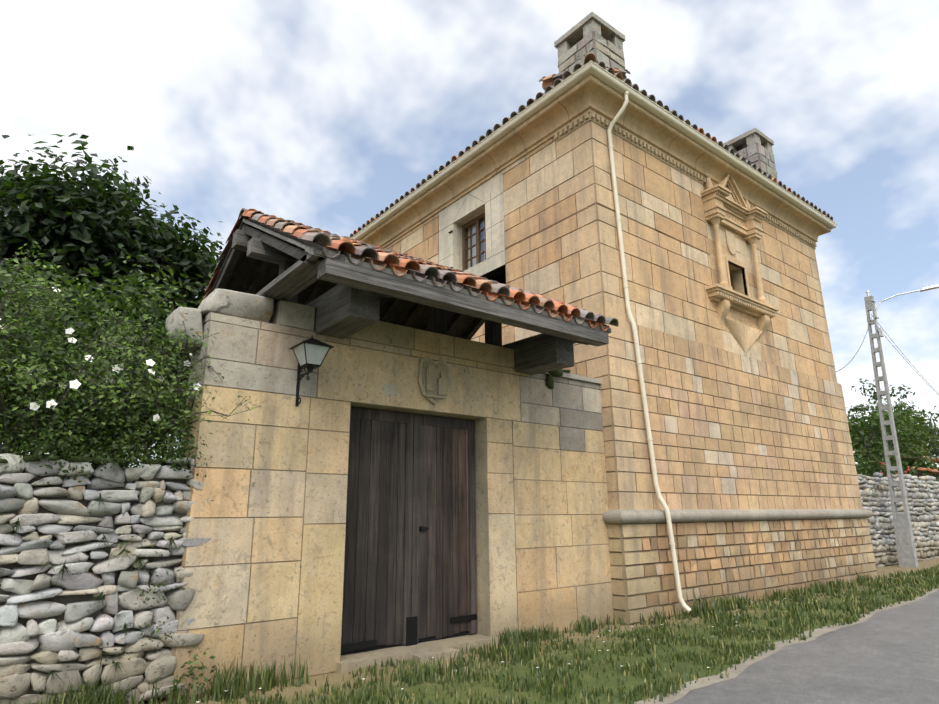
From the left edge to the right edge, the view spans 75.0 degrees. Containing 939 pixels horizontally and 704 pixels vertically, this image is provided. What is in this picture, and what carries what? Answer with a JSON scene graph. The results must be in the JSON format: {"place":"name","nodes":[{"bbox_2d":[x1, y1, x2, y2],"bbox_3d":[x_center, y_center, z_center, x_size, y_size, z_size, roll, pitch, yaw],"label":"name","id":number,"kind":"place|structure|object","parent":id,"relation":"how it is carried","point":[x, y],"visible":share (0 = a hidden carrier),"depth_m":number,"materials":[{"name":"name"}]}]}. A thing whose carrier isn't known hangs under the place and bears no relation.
{"place":"outdoors","nodes":[
{"label":"outdoors","id":0,"kind":"place"},
{"bbox_2d":[0,453,213,703],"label":"rubble wall","id":1,"kind":"structure","parent":0,"point":[66,637],"depth_m":5.72,"materials":[{"name":"grey stone"}]},
{"bbox_2d":[0,241,259,484],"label":"rose","id":2,"kind":"object","parent":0,"point":[51,443],"depth_m":6.56,"materials":[{"name":"green plant"}]},
{"bbox_2d":[0,0,938,466],"label":"sky","id":3,"kind":"structure","parent":0,"point":[321,114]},
{"bbox_2d":[0,558,938,703],"bbox_3d":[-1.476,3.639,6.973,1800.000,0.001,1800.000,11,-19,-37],"label":"ground","id":4,"kind":"structure","parent":0,"point":[335,679],"depth_m":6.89,"materials":[{"name":"green plant"}]},
{"bbox_2d":[0,133,222,466],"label":"yard tree","id":5,"kind":"object","parent":4,"relation":"on","point":[77,222],"depth_m":10.82,"materials":[{"name":"green plant"}]},
{"bbox_2d":[0,492,227,703],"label":"wall plants","id":6,"kind":"object","parent":4,"relation":"on","point":[191,667],"depth_m":5.85,"materials":[{"name":"green plant"}]},
{"bbox_2d":[167,300,613,699],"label":"gate wall","id":7,"kind":"structure","parent":4,"relation":"on","point":[265,565],"depth_m":7.49,"materials":[{"name":"stone"}]},
{"bbox_2d":[165,289,273,352],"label":"stones","id":8,"kind":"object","parent":7,"relation":"attached to","point":[240,304],"depth_m":7.04,"materials":[{"name":"stone"}]},
{"bbox_2d":[0,369,569,464],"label":"moss on coping","id":9,"kind":"object","parent":7,"relation":"attached to","point":[549,384],"visible":0.65,"depth_m":6.02,"materials":[{"name":"green plant"}]},
{"bbox_2d":[289,335,333,405],"bbox_3d":[-1.911,0.204,7.220,0.400,0.810,0.548,11,-19,-37],"label":"lantern","id":10,"kind":"object","parent":7,"relation":"attached to","point":[315,354],"depth_m":7.14,"materials":[{"name":"black metal"}]},
{"bbox_2d":[279,260,501,346],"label":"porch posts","id":11,"kind":"object","parent":7,"relation":"on","point":[439,324],"visible":0.12,"depth_m":9.33,"materials":[{"name":"brown wood"}]},
{"bbox_2d":[341,631,475,654],"bbox_3d":[-0.807,2.326,8.297,2.640,3.210,0.025,11,-19,-37],"label":"door gap","id":12,"kind":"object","parent":7,"relation":"in","point":[432,638],"depth_m":7.83,"materials":[{"name":"black"}]},
{"bbox_2d":[341,406,476,650],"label":"door leaves","id":13,"kind":"object","parent":7,"relation":"attached to","point":[409,474],"visible":0.85,"depth_m":8.22,"materials":[{"name":"brown wood"}]},
{"bbox_2d":[341,526,476,651],"bbox_3d":[-0.741,3.052,8.034,2.150,1.470,0.040,11,-19,-37],"label":"door hardware","id":14,"kind":"object","parent":13,"relation":"attached to","point":[411,630],"depth_m":7.87,"materials":[{"name":"black metal"}]},
{"bbox_2d":[255,247,611,374],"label":"porch beams","id":15,"kind":"structure","parent":7,"relation":"on","point":[342,311],"depth_m":7.42,"materials":[{"name":"grey wood"}]},
{"bbox_2d":[179,222,587,373],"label":"porch rafters","id":16,"kind":"object","parent":15,"relation":"on","point":[240,271],"visible":0.19,"depth_m":9.36,"materials":[{"name":"wood"}]},
{"bbox_2d":[177,208,618,356],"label":"porch roof tiles","id":17,"kind":"object","parent":15,"relation":"on","point":[361,251],"visible":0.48,"depth_m":7.58,"materials":[{"name":"orange tile"}]},
{"bbox_2d":[232,229,608,346],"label":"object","id":18,"kind":"structure","parent":17,"relation":"attached to","point":[337,271],"depth_m":7.52,"materials":[{"name":"grey wood"}]},
{"bbox_2d":[243,219,595,328],"bbox_3d":[-0.542,-1.062,8.742,4.650,1.401,2.430,11,-19,-37],"label":"porch mortar bed","id":19,"kind":"object","parent":15,"relation":"on","point":[305,247],"visible":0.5,"depth_m":7.21,"materials":[{"name":"grey concrete"}]},
{"bbox_2d":[336,634,497,673],"bbox_3d":[-0.637,3.775,7.705,2.340,0.100,0.720,11,-19,-37],"label":"threshold","id":20,"kind":"object","parent":4,"relation":"on","point":[423,652],"visible":0.67,"depth_m":7.50,"materials":[{"name":"stone"}]},
{"bbox_2d":[384,121,877,624],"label":"tower walls","id":21,"kind":"structure","parent":4,"relation":"on","point":[758,483],"depth_m":12.82,"materials":[{"name":"beige stone"}]},
{"bbox_2d":[439,171,504,276],"bbox_3d":[0.096,-2.837,15.090,0.350,2.400,2.570,11,-19,-37],"label":"window surround","id":22,"kind":"object","parent":21,"relation":"attached to","point":[486,198],"visible":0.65,"depth_m":14.87,"materials":[{"name":"stone"}]},
{"bbox_2d":[466,219,505,283],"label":"window opening","id":23,"kind":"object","parent":21,"relation":"attached to","point":[498,274],"depth_m":15.01,"materials":[{"name":"black"}]},
{"bbox_2d":[347,53,832,237],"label":"tower roof","id":24,"kind":"structure","parent":21,"relation":"on","point":[550,82],"depth_m":13.88,"materials":[{"name":"ceramic"}]},
{"bbox_2d":[554,12,776,178],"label":"chimneys","id":25,"kind":"object","parent":24,"relation":"on","point":[601,39],"visible":0.27,"depth_m":13.89,"materials":[{"name":"stone"}]},
{"bbox_2d":[350,61,836,612],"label":"gutters and downpipe","id":26,"kind":"object","parent":21,"relation":"attached to","point":[608,79],"visible":0.92,"depth_m":12.96,"materials":[{"name":"beige metal"}]},
{"bbox_2d":[361,74,830,248],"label":"tower cornice","id":27,"kind":"structure","parent":21,"relation":"attached to","point":[590,97],"depth_m":14.22,"materials":[{"name":"beige stone"}]},
{"bbox_2d":[462,213,733,289],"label":"window frames","id":28,"kind":"structure","parent":21,"relation":"attached to","point":[478,240],"depth_m":15.29,"materials":[{"name":"brown wood"}]},
{"bbox_2d":[465,218,484,267],"bbox_3d":[3.180,-2.336,15.005,6.570,2.060,0.793,-1,-15,1],"label":"window glass","id":29,"kind":"object","parent":28,"relation":"in","point":[481,234],"visible":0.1,"depth_m":15.25,"materials":[{"name":"grey glass"}]},
{"bbox_2d":[468,224,484,267],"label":"window curtains","id":30,"kind":"object","parent":28,"relation":"attached to","point":[474,249],"depth_m":15.53,"materials":[{"name":"white fabric"}]},
{"bbox_2d":[700,174,778,358],"bbox_3d":[6.560,-2.232,14.705,2.840,4.690,0.490,11,-19,-37],"label":"ornate window surround","id":31,"kind":"object","parent":21,"relation":"attached to","point":[729,207],"visible":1,"depth_m":14.70,"materials":[{"name":"stone"}]},
{"bbox_2d":[634,588,937,703],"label":"road shoulder","id":32,"kind":"object","parent":4,"relation":"on","point":[741,667],"visible":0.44,"depth_m":7.18},
{"bbox_2d":[855,426,908,475],"bbox_3d":[17.485,6.266,27.611,2.680,5.327,4.199,5,-16,-21],"label":"tree trunk","id":33,"kind":"object","parent":4,"relation":"on","point":[866,446],"visible":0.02,"depth_m":26.50,"materials":[{"name":"brown plant"}]},
{"bbox_2d":[854,449,921,481],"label":"shrub leaves","id":34,"kind":"object","parent":4,"relation":"on","point":[859,469],"visible":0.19,"depth_m":24.39,"materials":[{"name":"green plant"}]},
{"bbox_2d":[853,451,909,476],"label":"rose blooms","id":35,"kind":"object","parent":34,"relation":"on","point":[856,463],"visible":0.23,"depth_m":23.76,"materials":[{"name":"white plant"}]},
{"bbox_2d":[864,295,918,567],"bbox_3d":[13.927,2.445,20.451,0.260,8.994,0.665,11,-19,-37],"label":"concrete pole","id":36,"kind":"object","parent":4,"relation":"on","point":[905,545],"visible":0.96,"depth_m":20.06,"materials":[{"name":"grey concrete"}]},
{"bbox_2d":[836,314,936,391],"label":"wires","id":37,"kind":"object","parent":36,"relation":"attached to","point":[894,347],"visible":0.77,"depth_m":23.21,"materials":[{"name":"black metal"}]},
{"bbox_2d":[866,284,938,336],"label":"street lamp","id":38,"kind":"object","parent":36,"relation":"attached to","point":[880,331],"visible":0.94,"depth_m":20.98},
{"bbox_2d":[871,472,938,481],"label":"outbuilding walls","id":39,"kind":"structure","parent":4,"relation":"on","point":[919,474],"depth_m":30.09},
{"bbox_2d":[855,450,938,473],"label":"distant tiled roof","id":40,"kind":"structure","parent":39,"relation":"on","point":[930,471],"depth_m":26.73,"materials":[{"name":"tile"}]},
{"bbox_2d":[886,415,936,465],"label":"branches","id":41,"kind":"object","parent":4,"relation":"on","point":[928,428],"visible":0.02,"depth_m":37.46,"materials":[{"name":"brown plant"}]},
{"bbox_2d":[847,378,938,471],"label":"tree leaves","id":42,"kind":"object","parent":41,"relation":"attached to","point":[934,451],"visible":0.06,"depth_m":37.62,"materials":[{"name":"green plant"}]},
{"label":"tree trunk","id":43,"kind":"object","parent":4,"relation":"on","visible":0},
{"bbox_2d":[847,395,938,481],"bbox_3d":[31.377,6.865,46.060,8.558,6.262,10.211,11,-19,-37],"label":"tree foliage","id":44,"kind":"object","parent":43,"relation":"on","point":[857,408],"visible":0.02,"depth_m":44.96,"materials":[{"name":"green plant"}]},
{"bbox_3d":[22.460,7.602,33.421,3.848,5.650,4.108,11,-19,-37],"label":"tree trunk","id":45,"kind":"object","parent":4,"relation":"on","visible":0},
{"bbox_2d":[849,416,938,472],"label":"tree leaves","id":46,"kind":"object","parent":45,"relation":"on","point":[917,446],"depth_m":33.18,"materials":[{"name":"green plant"}]},
{"bbox_2d":[669,589,938,703],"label":"road","id":47,"kind":"structure","parent":0,"point":[890,656],"depth_m":6.78,"materials":[{"name":"grey asphalt"}]},
{"bbox_2d":[857,472,938,567],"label":"rubble wall","id":48,"kind":"structure","parent":0,"point":[878,491],"depth_m":21.59,"materials":[{"name":"grey stone"}]}
]}

